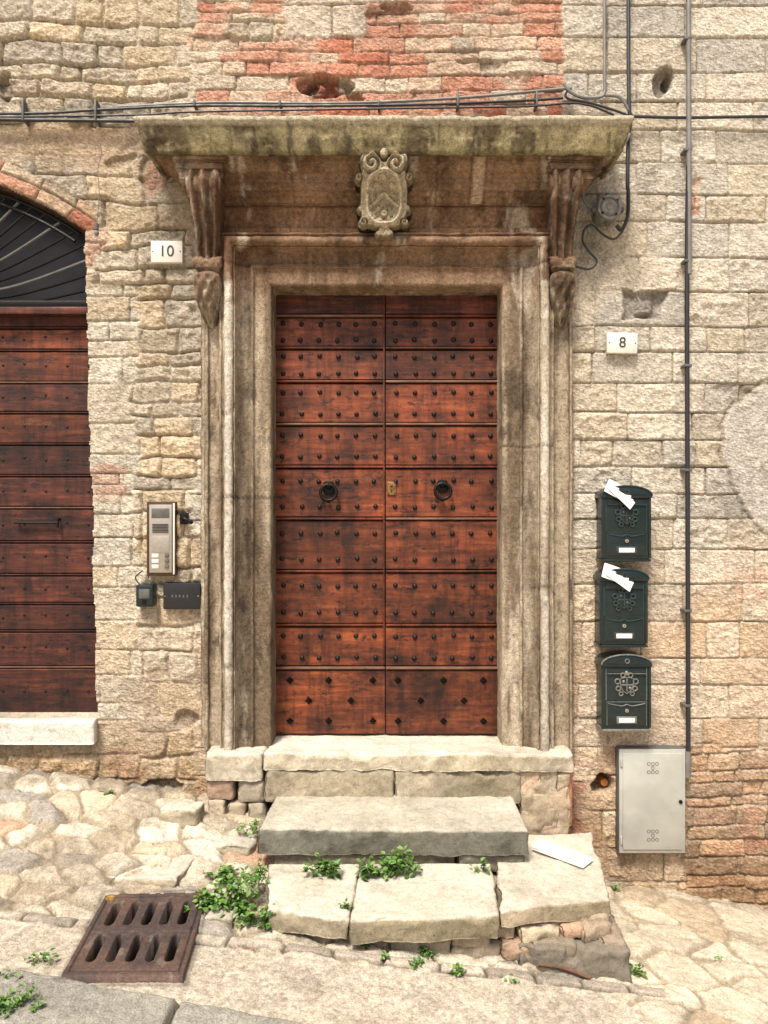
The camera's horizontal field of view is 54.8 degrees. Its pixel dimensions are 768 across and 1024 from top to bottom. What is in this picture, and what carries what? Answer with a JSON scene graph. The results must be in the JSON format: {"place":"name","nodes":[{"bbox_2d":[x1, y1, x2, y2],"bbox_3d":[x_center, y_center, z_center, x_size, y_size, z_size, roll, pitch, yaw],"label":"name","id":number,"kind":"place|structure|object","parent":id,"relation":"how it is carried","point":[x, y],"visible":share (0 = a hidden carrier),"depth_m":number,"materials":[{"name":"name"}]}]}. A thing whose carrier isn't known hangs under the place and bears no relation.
{"place":"outdoors","nodes":[
{"label":"outdoors","id":0,"kind":"place"},
{"bbox_2d":[0,765,767,1023],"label":"cobbled street ground","id":1,"kind":"structure","parent":0,"point":[70,844],"depth_m":3.24,"materials":[{"name":"stone"}]},
{"bbox_2d":[2,968,20,978],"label":"weed plant","id":2,"kind":"object","parent":1,"relation":"on","point":[9,977],"visible":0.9,"depth_m":2.79,"materials":[{"name":"green plant"}]},
{"bbox_2d":[0,982,44,1017],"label":"weed plant","id":3,"kind":"object","parent":1,"relation":"on","point":[8,1005],"visible":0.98,"depth_m":2.65,"materials":[{"name":"green plant"}]},
{"bbox_2d":[24,948,58,966],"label":"weed plant","id":4,"kind":"object","parent":1,"relation":"on","point":[44,954],"visible":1,"depth_m":2.94,"materials":[{"name":"green plant"}]},
{"bbox_2d":[61,892,203,983],"bbox_3d":[-1.040,1.856,3.196,0.458,0.171,0.688,0,0,-5],"label":"drain cover","id":5,"kind":"object","parent":1,"relation":"on","point":[140,938],"visible":0.95,"depth_m":3.13,"materials":[{"name":"metal"}]},
{"bbox_2d":[183,902,205,912],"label":"weed plant","id":6,"kind":"object","parent":1,"relation":"on","point":[187,909],"visible":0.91,"depth_m":3.41,"materials":[{"name":"green plant"}]},
{"bbox_2d":[202,863,236,883],"bbox_3d":[-0.816,1.797,3.665,0.170,0.118,0.141,0,0,0],"label":"weed plant","id":7,"kind":"object","parent":1,"relation":"on","point":[221,871],"visible":0.61,"depth_m":3.65,"materials":[{"name":"green plant"}]},
{"bbox_2d":[192,865,265,915],"bbox_3d":[-0.715,1.761,3.438,0.311,0.238,0.236,0,0,-34],"label":"weed plant","id":8,"kind":"object","parent":1,"relation":"on","point":[220,900],"visible":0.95,"depth_m":3.43,"materials":[{"name":"green plant"}]},
{"bbox_2d":[233,899,275,929],"bbox_3d":[-0.574,1.828,3.364,0.219,0.143,0.155,0,0,0],"label":"weed plant","id":9,"kind":"object","parent":1,"relation":"on","point":[247,916],"visible":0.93,"depth_m":3.35,"materials":[{"name":"green plant"}]},
{"bbox_2d":[240,858,270,885],"bbox_3d":[-0.625,1.746,3.589,0.140,0.116,0.119,0,0,-15],"label":"weed plant","id":10,"kind":"object","parent":1,"relation":"on","point":[256,871],"visible":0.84,"depth_m":3.58,"materials":[{"name":"green plant"}]},
{"bbox_2d":[361,943,371,949],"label":"weed plant","id":11,"kind":"object","parent":1,"relation":"on","point":[366,946],"visible":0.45,"depth_m":3.28,"materials":[{"name":"green plant"}]},
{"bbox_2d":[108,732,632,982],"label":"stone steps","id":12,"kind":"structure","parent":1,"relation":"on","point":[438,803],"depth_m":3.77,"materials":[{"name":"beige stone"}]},
{"bbox_2d":[236,818,262,834],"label":"weed plant","id":13,"kind":"object","parent":12,"relation":"on","point":[254,828],"visible":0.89,"depth_m":4.00,"materials":[{"name":"green plant"}]},
{"bbox_2d":[302,852,341,878],"bbox_3d":[-0.306,1.732,3.634,0.200,0.128,0.155,0,0,0],"label":"weed plant","id":14,"kind":"object","parent":12,"relation":"on","point":[325,865],"visible":1,"depth_m":3.62,"materials":[{"name":"green plant"}]},
{"bbox_2d":[338,898,352,909],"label":"weed plant","id":15,"kind":"object","parent":12,"relation":"on","point":[347,905],"visible":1,"depth_m":3.33,"materials":[{"name":"green plant"}]},
{"bbox_2d":[355,851,397,881],"bbox_3d":[-0.035,1.734,3.641,0.214,0.127,0.150,0,0,0],"label":"weed plant","id":16,"kind":"object","parent":12,"relation":"on","point":[371,869],"visible":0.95,"depth_m":3.62,"materials":[{"name":"green plant"}]},
{"bbox_2d":[379,841,422,878],"bbox_3d":[0.089,1.711,3.642,0.223,0.169,0.131,0,0,-20],"label":"weed plant","id":17,"kind":"object","parent":12,"relation":"on","point":[396,863],"visible":0.99,"depth_m":3.62,"materials":[{"name":"green plant"}]},
{"bbox_2d":[469,857,490,875],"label":"weed plant","id":18,"kind":"object","parent":12,"relation":"on","point":[483,862],"visible":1,"depth_m":3.67,"materials":[{"name":"green plant"}]},
{"bbox_2d":[531,839,592,867],"bbox_3d":[0.924,1.774,3.854,0.300,0.028,0.111,0,0,42],"label":"folded newspaper","id":19,"kind":"object","parent":12,"relation":"on","point":[570,856],"visible":1,"depth_m":3.83,"materials":[{"name":"paper"}]},
{"bbox_2d":[0,0,767,909],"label":"street wall","id":20,"kind":"structure","parent":1,"relation":"on","point":[144,362],"depth_m":4.38,"materials":[{"name":"beige stone"}]},
{"bbox_2d":[0,192,87,316],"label":"fanlight grille","id":21,"kind":"object","parent":20,"relation":"attached to","point":[43,270],"visible":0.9,"depth_m":4.62,"materials":[{"name":"black metal"}]},
{"bbox_2d":[0,718,96,744],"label":"door sill","id":22,"kind":"structure","parent":20,"relation":"attached to","point":[49,731],"depth_m":4.32,"materials":[{"name":"stone"}]},
{"bbox_2d":[0,317,97,711],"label":"garage planks","id":23,"kind":"object","parent":20,"relation":"attached to","point":[47,634],"visible":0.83,"depth_m":4.50,"materials":[{"name":"brown wood"}]},
{"bbox_2d":[14,518,60,527],"bbox_3d":[-2.097,0.065,4.481,0.271,0.058,0.038,0,0,0],"label":"door handle","id":24,"kind":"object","parent":23,"relation":"attached to","point":[56,522],"depth_m":4.46,"materials":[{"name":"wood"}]},
{"bbox_2d":[135,570,156,606],"bbox_3d":[-1.403,0.447,4.347,0.117,0.213,0.086,0,0,0],"label":"doorbell box","id":25,"kind":"object","parent":20,"relation":"attached to","point":[146,596],"visible":1,"depth_m":4.31,"materials":[{"name":"plastic"}]},
{"bbox_2d":[147,502,177,575],"bbox_3d":[-1.302,0.157,4.351,0.168,0.435,0.078,0,0,0],"label":"intercom panel","id":26,"kind":"object","parent":20,"relation":"attached to","point":[162,537],"visible":1,"depth_m":4.32,"materials":[{"name":"silver metal"}]},
{"bbox_2d":[151,241,183,263],"bbox_3d":[-1.273,-1.525,4.350,0.185,0.127,0.040,0,0,0],"label":"house number sign","id":27,"kind":"object","parent":20,"relation":"attached to","point":[167,252],"visible":1,"depth_m":4.33,"materials":[{"name":"ceramic"}]},
{"bbox_2d":[163,582,201,608],"bbox_3d":[-1.185,0.494,4.360,0.218,0.153,0.060,0,0,0],"label":"name plate","id":28,"kind":"object","parent":20,"relation":"attached to","point":[186,595],"visible":0.98,"depth_m":4.34,"materials":[{"name":"black plastic"}]},
{"bbox_2d":[180,513,192,523],"bbox_3d":[-1.160,0.038,4.334,0.058,0.069,0.118,0,0,-33],"label":"wall bolt","id":29,"kind":"object","parent":20,"relation":"attached to","point":[184,518],"depth_m":4.35,"materials":[{"name":"black metal"}]},
{"bbox_2d":[188,169,225,328],"bbox_3d":[-1.008,-1.484,4.243,0.189,0.836,0.302,0,0,0],"label":"console bracket","id":30,"kind":"object","parent":20,"relation":"on","point":[208,208],"visible":0.94,"depth_m":4.19,"materials":[{"name":"stone"}]},
{"bbox_2d":[185,174,224,269],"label":"console bracket volutes","id":31,"kind":"object","parent":30,"relation":"attached to","point":[218,260],"visible":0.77,"depth_m":4.16,"materials":[{"name":"stone"}]},
{"bbox_2d":[171,155,598,192],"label":"console capping blocks","id":32,"kind":"structure","parent":30,"relation":"on","point":[184,164],"depth_m":4.12,"materials":[{"name":"stone"}]},
{"bbox_2d":[133,115,633,204],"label":"cornice","id":33,"kind":"structure","parent":20,"relation":"attached to","point":[315,159],"depth_m":4.06,"materials":[{"name":"stone"}]},
{"bbox_2d":[0,87,767,269],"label":"electric cable","id":34,"kind":"object","parent":20,"relation":"attached to","point":[26,117],"visible":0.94,"depth_m":4.32,"materials":[{"name":"black rubber"}]},
{"bbox_2d":[94,223,98,235],"bbox_3d":[-1.673,-1.641,4.310,0.027,0.071,0.028,0,0,0],"label":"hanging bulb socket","id":35,"kind":"object","parent":34,"relation":"attached to","point":[96,232],"visible":1,"depth_m":4.30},
{"bbox_2d":[219,232,553,750],"bbox_3d":[0.015,-0.117,4.394,1.938,2.998,0.344,0,0,0],"label":"moulded architrave","id":36,"kind":"object","parent":20,"relation":"attached to","point":[261,271],"visible":0.98,"depth_m":4.31,"materials":[{"name":"stone"}]},
{"bbox_2d":[355,148,413,240],"bbox_3d":[0.001,-1.777,4.179,0.331,0.456,0.302,0,0,0],"label":"coat of arms","id":37,"kind":"object","parent":36,"relation":"on","point":[384,181],"visible":0.98,"depth_m":4.15},
{"bbox_2d":[275,295,497,733],"bbox_3d":[0.016,-0.040,4.542,1.522,2.796,0.097,0,0,0],"label":"wooden double door","id":38,"kind":"structure","parent":36,"relation":"attached to","point":[385,700],"depth_m":4.52,"materials":[{"name":"brown wood"}]},
{"bbox_2d":[319,481,337,502],"bbox_3d":[-0.336,-0.122,4.494,0.116,0.135,0.064,0,0,0],"label":"door knocker","id":39,"kind":"object","parent":38,"relation":"attached to","point":[328,487],"depth_m":4.47,"materials":[{"name":"black metal"}]},
{"bbox_2d":[280,321,493,724],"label":"iron studs","id":40,"kind":"object","parent":38,"relation":"attached to","point":[398,680],"visible":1,"depth_m":4.51,"materials":[{"name":"black metal"}]},
{"bbox_2d":[387,482,395,494],"bbox_3d":[0.046,-0.144,4.504,0.052,0.080,0.028,0,0,0],"label":"door lock","id":41,"kind":"object","parent":38,"relation":"attached to","point":[391,488],"depth_m":4.51,"materials":[{"name":"gold metal"}]},
{"bbox_2d":[433,480,451,501],"bbox_3d":[0.356,-0.130,4.494,0.116,0.135,0.064,0,0,0],"label":"door knocker","id":42,"kind":"object","parent":38,"relation":"attached to","point":[442,486],"depth_m":4.47,"materials":[{"name":"black metal"}]},
{"bbox_2d":[200,204,573,748],"bbox_3d":[0.017,-0.223,4.360,2.194,3.217,0.136,0,0,0],"label":"frieze and pilaster strips","id":43,"kind":"object","parent":20,"relation":"attached to","point":[342,218],"visible":0.65,"depth_m":4.32,"materials":[{"name":"stone"}]},
{"bbox_2d":[545,169,581,327],"bbox_3d":[1.021,-1.486,4.244,0.177,0.835,0.299,0,0,0],"label":"console bracket","id":44,"kind":"object","parent":20,"relation":"attached to","point":[562,207],"visible":0.94,"depth_m":4.19,"materials":[{"name":"stone"}]},
{"bbox_2d":[546,173,583,268],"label":"console bracket volutes","id":45,"kind":"object","parent":44,"relation":"attached to","point":[549,188],"visible":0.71,"depth_m":4.15,"materials":[{"name":"stone"}]},
{"bbox_2d":[563,0,632,188],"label":"thin wall conduit","id":46,"kind":"object","parent":20,"relation":"attached to","point":[627,105],"visible":0.91,"depth_m":4.32,"materials":[{"name":"grey metal"}]},
{"bbox_2d":[596,773,607,785],"bbox_3d":[1.317,1.615,4.475,0.044,0.050,0.094,0,0,-2],"label":"drain pipe stub","id":47,"kind":"object","parent":20,"relation":"on","point":[602,779],"visible":0.89,"depth_m":4.44,"materials":[{"name":"orange plastic"}]},
{"bbox_2d":[591,193,623,226],"bbox_3d":[1.298,-1.756,4.317,0.184,0.184,0.146,0,0,0],"label":"junction box","id":48,"kind":"object","parent":20,"relation":"attached to","point":[607,209],"visible":1,"depth_m":4.25,"materials":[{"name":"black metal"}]},
{"bbox_2d":[593,563,649,646],"bbox_3d":[1.374,0.532,4.293,0.293,0.486,0.175,0,0,0],"label":"mailbox","id":49,"kind":"object","parent":20,"relation":"attached to","point":[621,606],"visible":1,"depth_m":4.24,"materials":[{"name":"metal"}]},
{"bbox_2d":[606,332,637,353],"bbox_3d":[1.396,-0.990,4.350,0.179,0.123,0.040,0,0,0],"label":"house number sign","id":50,"kind":"object","parent":20,"relation":"attached to","point":[621,343],"visible":1,"depth_m":4.33,"materials":[{"name":"ceramic"}]},
{"bbox_2d":[594,650,652,731],"bbox_3d":[1.389,1.035,4.302,0.301,0.447,0.155,0,0,0],"label":"mailbox","id":51,"kind":"object","parent":20,"relation":"attached to","point":[623,690],"visible":1,"depth_m":4.24,"materials":[{"name":"metal"}]},
{"bbox_2d":[595,479,652,561],"bbox_3d":[1.389,0.046,4.293,0.301,0.477,0.175,0,0,0],"label":"mailbox","id":52,"kind":"object","parent":20,"relation":"attached to","point":[623,523],"visible":1,"depth_m":4.24,"materials":[{"name":"metal"}]},
{"bbox_2d":[615,745,684,852],"bbox_3d":[1.564,1.686,4.351,0.392,0.614,0.098,0,0,0],"label":"utility meter box","id":53,"kind":"object","parent":20,"relation":"attached to","point":[650,799],"visible":1,"depth_m":4.31,"materials":[{"name":"grey metal"}]},
{"bbox_2d":[680,0,691,777],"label":"wall conduit","id":54,"kind":"object","parent":20,"relation":"attached to","point":[687,260],"depth_m":4.31,"materials":[{"name":"grey metal"}]},
{"bbox_2d":[380,950,389,961],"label":"weed plant","id":55,"kind":"object","parent":1,"relation":"on","point":[384,954],"visible":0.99,"depth_m":3.22,"materials":[{"name":"green plant"}]},
{"bbox_2d":[408,956,424,970],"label":"weed plant","id":56,"kind":"object","parent":1,"relation":"on","point":[413,966],"visible":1,"depth_m":3.20,"materials":[{"name":"green plant"}]},
{"bbox_2d":[418,946,437,959],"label":"weed plant","id":57,"kind":"object","parent":1,"relation":"on","point":[422,949],"visible":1,"depth_m":3.29,"materials":[{"name":"green plant"}]},
{"bbox_2d":[449,962,465,976],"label":"weed plant","id":58,"kind":"object","parent":1,"relation":"on","point":[457,972],"visible":1,"depth_m":3.19,"materials":[{"name":"green plant"}]},
{"bbox_2d":[504,973,519,983],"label":"weed plant","id":59,"kind":"object","parent":1,"relation":"on","point":[511,979],"visible":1,"depth_m":3.17,"materials":[{"name":"green plant"}]},
{"bbox_2d":[538,963,590,978],"bbox_3d":[0.800,2.033,3.282,0.229,0.036,0.022,0,0,14],"label":"fallen twig","id":60,"kind":"object","parent":1,"relation":"on","point":[576,972],"visible":1,"depth_m":3.28,"materials":[{"name":"brown wood"}]},
{"bbox_2d":[607,883,623,890],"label":"weed plant","id":61,"kind":"object","parent":1,"relation":"on","point":[617,889],"visible":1,"depth_m":4.28,"materials":[{"name":"green plant"}]},
{"bbox_2d":[629,963,647,978],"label":"weed plant","id":62,"kind":"object","parent":1,"relation":"on","point":[634,970],"visible":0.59,"depth_m":3.33,"materials":[{"name":"green plant"}]}
]}

